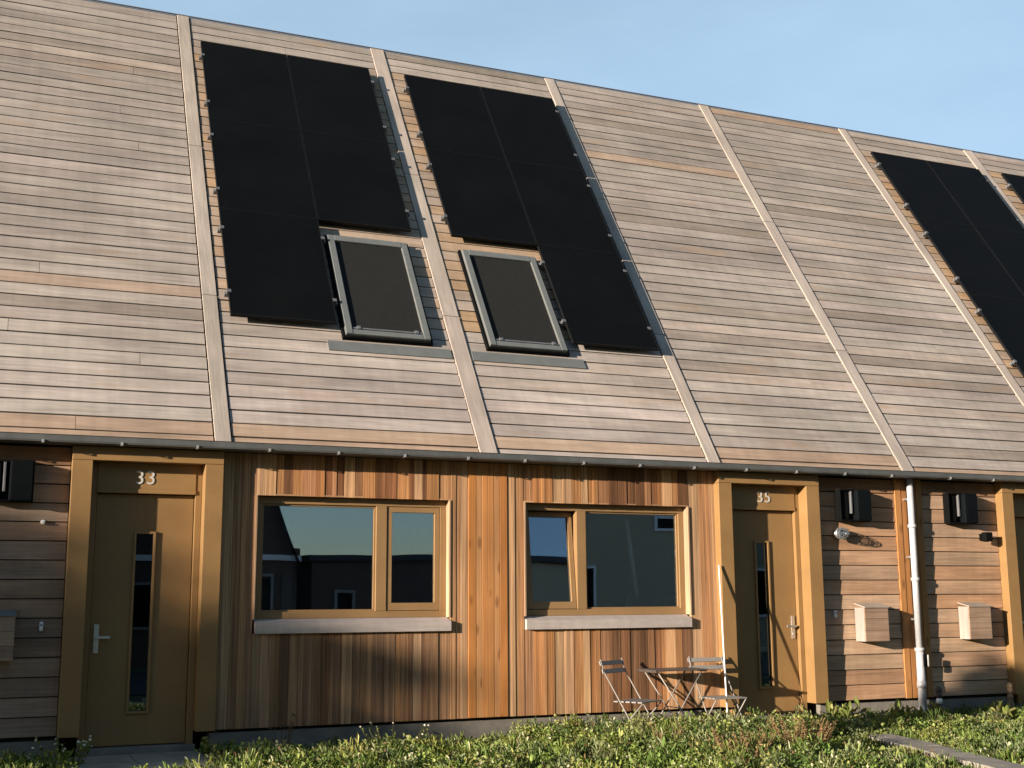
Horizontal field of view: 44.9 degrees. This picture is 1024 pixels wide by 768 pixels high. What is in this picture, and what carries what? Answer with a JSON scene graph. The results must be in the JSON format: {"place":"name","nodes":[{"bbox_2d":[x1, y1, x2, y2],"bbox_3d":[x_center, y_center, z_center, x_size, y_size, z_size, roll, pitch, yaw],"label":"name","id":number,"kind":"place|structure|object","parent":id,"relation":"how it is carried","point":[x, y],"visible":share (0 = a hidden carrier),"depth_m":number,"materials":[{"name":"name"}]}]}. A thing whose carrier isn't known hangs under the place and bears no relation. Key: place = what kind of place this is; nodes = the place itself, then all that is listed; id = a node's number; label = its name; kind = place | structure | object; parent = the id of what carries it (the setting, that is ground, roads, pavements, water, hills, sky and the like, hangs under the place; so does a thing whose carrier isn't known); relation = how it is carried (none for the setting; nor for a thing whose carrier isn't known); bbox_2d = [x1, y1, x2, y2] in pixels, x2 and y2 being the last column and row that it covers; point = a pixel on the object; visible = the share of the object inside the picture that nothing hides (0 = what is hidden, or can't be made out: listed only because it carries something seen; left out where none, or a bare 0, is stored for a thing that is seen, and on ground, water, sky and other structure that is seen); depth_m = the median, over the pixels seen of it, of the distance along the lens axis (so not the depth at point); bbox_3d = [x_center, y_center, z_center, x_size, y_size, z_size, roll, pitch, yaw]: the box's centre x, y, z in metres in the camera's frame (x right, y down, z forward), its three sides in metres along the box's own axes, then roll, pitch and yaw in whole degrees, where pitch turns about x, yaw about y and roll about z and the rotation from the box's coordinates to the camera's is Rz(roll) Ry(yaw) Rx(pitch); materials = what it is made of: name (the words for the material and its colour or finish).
{"place":"outdoors","nodes":[
{"label":"outdoors","id":0,"kind":"place"},
{"bbox_2d":[60,751,218,767],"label":"path","id":1,"kind":"structure","parent":0,"point":[158,759],"depth_m":10.53,"materials":[{"name":"concrete"}]},
{"bbox_2d":[58,695,1006,756],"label":"ground","id":2,"kind":"structure","parent":0,"point":[69,744],"depth_m":13.49,"materials":[{"name":"green plant"}]},
{"bbox_2d":[0,0,496,760],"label":"terraced house","id":3,"kind":"structure","parent":2,"relation":"on","point":[250,530],"depth_m":12.26,"materials":[{"name":"wood"}]},
{"bbox_2d":[0,610,16,660],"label":"letter box","id":4,"kind":"object","parent":3,"relation":"attached to","point":[7,624],"visible":1,"depth_m":10.57,"materials":[{"name":"wood"}]},
{"bbox_2d":[0,459,35,502],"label":"vent box","id":5,"kind":"object","parent":3,"relation":"attached to","point":[17,481],"visible":1,"depth_m":10.85,"materials":[{"name":"black plastic"}]},
{"bbox_2d":[39,622,42,630],"bbox_3d":[-4.122,2.123,10.843,0.034,0.084,0.046,4,-11,-23],"label":"doorbell","id":6,"kind":"object","parent":3,"relation":"attached to","point":[40,626],"visible":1,"depth_m":10.83,"materials":[{"name":"white plastic"}]},
{"bbox_2d":[84,494,193,746],"bbox_3d":[-3.467,2.164,11.480,0.865,2.236,0.576,4,-11,-23],"label":"door","id":7,"kind":"structure","parent":3,"relation":"in","point":[124,523],"depth_m":11.29,"materials":[{"name":"paint"}]},
{"bbox_2d":[199,41,410,324],"bbox_3d":[-2.432,-2.516,14.910,2.350,4.299,2.941,4,-11,-23],"label":"solar array","id":8,"kind":"object","parent":3,"relation":"attached to","point":[300,148],"visible":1,"depth_m":14.92,"materials":[{"name":"black glass"}]},
{"bbox_2d":[252,494,450,633],"bbox_3d":[-1.544,1.755,12.088,1.970,1.308,0.210,4,-11,-23],"label":"window","id":9,"kind":"structure","parent":3,"relation":"in","point":[379,618],"depth_m":12.18,"materials":[{"name":"paint"}]},
{"bbox_2d":[306,48,928,745],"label":"terraced house","id":10,"kind":"structure","parent":2,"relation":"on","point":[736,428],"depth_m":14.29,"materials":[{"name":"wood"}]},
{"bbox_2d":[403,75,658,350],"bbox_3d":[0.110,-2.346,15.971,2.350,4.299,2.941,4,-11,-23],"label":"solar array","id":11,"kind":"object","parent":10,"relation":"attached to","point":[504,166],"visible":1,"depth_m":16.03,"materials":[{"name":"black glass"}]},
{"bbox_2d":[523,501,691,629],"bbox_3d":[0.989,1.933,13.196,1.970,1.308,0.303,4,-11,-23],"label":"window","id":12,"kind":"structure","parent":10,"relation":"in","point":[576,613],"depth_m":13.11,"materials":[{"name":"paint"}]},
{"bbox_2d":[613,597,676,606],"bbox_3d":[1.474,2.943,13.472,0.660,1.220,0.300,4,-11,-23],"label":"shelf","id":13,"kind":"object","parent":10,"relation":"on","point":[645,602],"visible":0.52,"depth_m":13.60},
{"bbox_2d":[624,518,638,597],"bbox_3d":[1.303,1.898,13.528,0.151,0.866,0.052,-3,-10,14],"label":"white pole","id":14,"kind":"object","parent":13,"relation":"on","point":[631,557],"visible":1,"depth_m":13.51,"materials":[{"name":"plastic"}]},
{"bbox_2d":[732,510,799,714],"bbox_3d":[2.820,2.541,13.859,0.865,2.236,0.116,4,-11,-23],"label":"door","id":15,"kind":"structure","parent":10,"relation":"in","point":[777,661],"depth_m":13.87,"materials":[{"name":"paint"}]},
{"bbox_2d":[833,527,849,539],"bbox_3d":[3.792,1.711,14.200,0.139,0.139,0.218,4,-11,-23],"label":"wall lamp","id":16,"kind":"object","parent":10,"relation":"attached to","point":[840,533],"visible":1,"depth_m":14.21,"materials":[{"name":"metal"}]},
{"bbox_2d":[834,489,871,521],"bbox_3d":[3.961,1.409,14.364,0.410,0.370,0.150,4,-11,-23],"label":"vent box","id":17,"kind":"object","parent":10,"relation":"attached to","point":[852,505],"visible":1,"depth_m":14.33,"materials":[{"name":"black plastic"}]},
{"bbox_2d":[854,603,889,641],"bbox_3d":[4.125,2.725,14.178,0.348,0.431,0.195,4,-11,-23],"label":"letter box","id":18,"kind":"object","parent":10,"relation":"attached to","point":[871,622],"visible":1,"depth_m":14.11,"materials":[{"name":"beige wood"}]},
{"bbox_2d":[604,104,1023,712],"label":"terraced house","id":19,"kind":"structure","parent":2,"relation":"on","point":[942,378],"depth_m":16.67,"materials":[{"name":"wood"}]},
{"bbox_2d":[870,152,1023,376],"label":"solar array","id":20,"kind":"object","parent":19,"relation":"attached to","point":[969,224],"visible":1,"depth_m":19.42,"materials":[{"name":"black glass"}]},
{"bbox_2d":[942,493,977,524],"bbox_3d":[5.426,1.507,14.975,0.410,0.370,0.150,4,-11,-23],"label":"vent box","id":21,"kind":"object","parent":19,"relation":"attached to","point":[960,508],"visible":1,"depth_m":14.94,"materials":[{"name":"black plastic"}]},
{"bbox_2d":[957,602,992,638],"bbox_3d":[5.525,2.819,14.763,0.348,0.431,0.195,4,-11,-23],"label":"letter box","id":22,"kind":"object","parent":19,"relation":"attached to","point":[978,625],"visible":1,"depth_m":14.69,"materials":[{"name":"beige wood"}]},
{"bbox_2d":[979,532,992,541],"bbox_3d":[5.752,1.860,15.061,0.110,0.110,0.150,4,-11,-23],"label":"wall lamp","id":23,"kind":"object","parent":19,"relation":"attached to","point":[986,536],"visible":1,"depth_m":15.00,"materials":[{"name":"black plastic"}]},
{"bbox_2d":[1015,518,1023,701],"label":"door","id":24,"kind":"structure","parent":19,"relation":"in","point":[1019,522],"depth_m":15.45,"materials":[{"name":"paint"}]},
{"bbox_2d":[963,150,1023,227],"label":"terraced house","id":25,"kind":"structure","parent":2,"relation":"on","point":[991,168],"depth_m":21.57,"materials":[{"name":"wood"}]},
{"bbox_2d":[1001,173,1023,203],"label":"solar array","id":26,"kind":"object","parent":25,"relation":"attached to","point":[1015,183],"visible":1,"depth_m":21.24,"materials":[{"name":"black glass"}]},
{"bbox_2d":[89,0,1023,160],"label":"sky","id":27,"kind":"structure","parent":0,"point":[950,73],"materials":[{"name":"blue"}]},
{"bbox_2d":[305,728,1005,767],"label":"flower bed","id":28,"kind":"object","parent":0,"point":[691,767],"depth_m":11.35,"materials":[{"name":"green plant"}]},
{"bbox_2d":[30,735,92,764],"bbox_3d":[-3.700,3.114,10.303,0.526,0.391,0.391,-1,-10,6],"label":"flowering weed","id":29,"kind":"object","parent":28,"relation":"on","point":[82,748],"visible":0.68,"depth_m":10.28,"materials":[{"name":"green plant"}]},
{"bbox_2d":[200,736,242,761],"bbox_3d":[-2.515,3.239,10.794,0.392,0.299,0.467,4,-11,-23],"label":"leafy weed","id":30,"kind":"object","parent":28,"relation":"on","point":[206,749],"visible":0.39,"depth_m":10.80,"materials":[{"name":"green plant"}]},
{"bbox_2d":[269,711,295,752],"bbox_3d":[-2.063,3.202,11.168,0.262,0.492,0.144,4,-11,-23],"label":"leafy weed","id":31,"kind":"object","parent":28,"relation":"on","point":[291,724],"visible":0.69,"depth_m":11.17,"materials":[{"name":"green plant"}]},
{"bbox_2d":[359,721,429,747],"bbox_3d":[-1.065,3.272,11.275,0.634,0.384,0.749,0,-10,-4],"label":"flowering weed","id":32,"kind":"object","parent":28,"relation":"on","point":[367,737],"visible":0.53,"depth_m":11.26,"materials":[{"name":"green plant"}]},
{"bbox_2d":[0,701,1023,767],"bbox_3d":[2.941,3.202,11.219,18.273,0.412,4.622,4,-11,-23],"label":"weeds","id":33,"kind":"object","parent":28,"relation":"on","point":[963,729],"visible":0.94,"depth_m":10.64,"materials":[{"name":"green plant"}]},
{"bbox_2d":[599,658,661,729],"bbox_3d":[1.223,3.215,12.483,0.527,0.867,0.440,-8,-12,36],"label":"folding chair","id":34,"kind":"object","parent":28,"relation":"on","point":[618,670],"visible":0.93,"depth_m":12.54,"materials":[{"name":"grey paint"}]},
{"bbox_2d":[650,720,685,767],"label":"dry shrub","id":35,"kind":"object","parent":28,"relation":"on","point":[667,737],"visible":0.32,"depth_m":10.92,"materials":[{"name":"brown plant"}]},
{"bbox_2d":[637,667,707,721],"bbox_3d":[1.665,3.320,12.770,0.620,0.752,0.398,4,-11,-23],"label":"folding table","id":36,"kind":"object","parent":28,"relation":"on","point":[656,670],"visible":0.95,"depth_m":12.75,"materials":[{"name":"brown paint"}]},
{"bbox_2d":[687,655,746,725],"bbox_3d":[2.161,3.281,12.890,0.440,0.867,0.527,4,-11,-23],"label":"folding chair","id":37,"kind":"object","parent":28,"relation":"on","point":[712,667],"visible":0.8,"depth_m":13.07,"materials":[{"name":"grey paint"}]},
{"bbox_2d":[718,565,727,712],"bbox_3d":[2.243,2.835,13.111,0.017,1.834,0.431,-1,-10,3],"label":"leaning pole","id":38,"kind":"object","parent":28,"relation":"on","point":[723,639],"visible":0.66,"depth_m":13.16,"materials":[{"name":"white plastic"}]},
{"bbox_2d":[705,725,776,763],"bbox_3d":[1.915,3.081,10.351,0.578,0.409,0.676,-6,-11,30],"label":"dry shrub","id":39,"kind":"object","parent":28,"relation":"on","point":[718,741],"visible":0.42,"depth_m":10.36,"materials":[{"name":"brown plant"}]},
{"bbox_2d":[757,714,836,749],"bbox_3d":[2.536,3.158,10.964,0.708,0.460,0.666,-4,-10,19],"label":"dry shrub","id":40,"kind":"object","parent":28,"relation":"on","point":[825,731],"visible":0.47,"depth_m":10.87,"materials":[{"name":"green plant"}]},
{"bbox_2d":[822,696,871,722],"bbox_3d":[3.605,3.614,13.486,0.464,0.412,0.445,9,-14,-44],"label":"dock plant","id":41,"kind":"object","parent":28,"relation":"on","point":[843,711],"visible":0.42,"depth_m":13.41,"materials":[{"name":"green plant"}]},
{"bbox_2d":[886,698,944,717],"bbox_3d":[4.448,3.687,13.813,0.604,0.373,0.589,4,-11,-23],"label":"dock plant","id":42,"kind":"object","parent":28,"relation":"on","point":[897,705],"visible":0.25,"depth_m":13.72,"materials":[{"name":"green plant"}]},
{"bbox_2d":[935,686,942,715],"bbox_3d":[4.862,3.677,14.081,0.087,0.474,0.087,4,-11,-23],"label":"bollard light","id":43,"kind":"object","parent":28,"relation":"on","point":[938,693],"visible":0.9,"depth_m":14.07,"materials":[{"name":"white plastic"}]},
{"bbox_2d":[988,700,1023,719],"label":"dock plant","id":44,"kind":"object","parent":28,"relation":"on","point":[1006,709],"visible":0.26,"depth_m":13.82,"materials":[{"name":"green plant"}]},
{"bbox_2d":[1006,682,1013,707],"bbox_3d":[5.882,3.763,14.614,0.087,0.474,0.087,4,-11,-23],"label":"bollard light","id":45,"kind":"object","parent":28,"relation":"on","point":[1009,689],"visible":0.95,"depth_m":14.61,"materials":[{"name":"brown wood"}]},
{"bbox_2d":[771,715,788,726],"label":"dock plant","id":46,"kind":"object","parent":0,"point":[780,718],"visible":0.06,"depth_m":12.88,"materials":[{"name":"green plant"}]},
{"bbox_2d":[864,734,1023,767],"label":"garden path","id":47,"kind":"structure","parent":0,"point":[968,758],"depth_m":10.86,"materials":[{"name":"concrete"}]}
]}

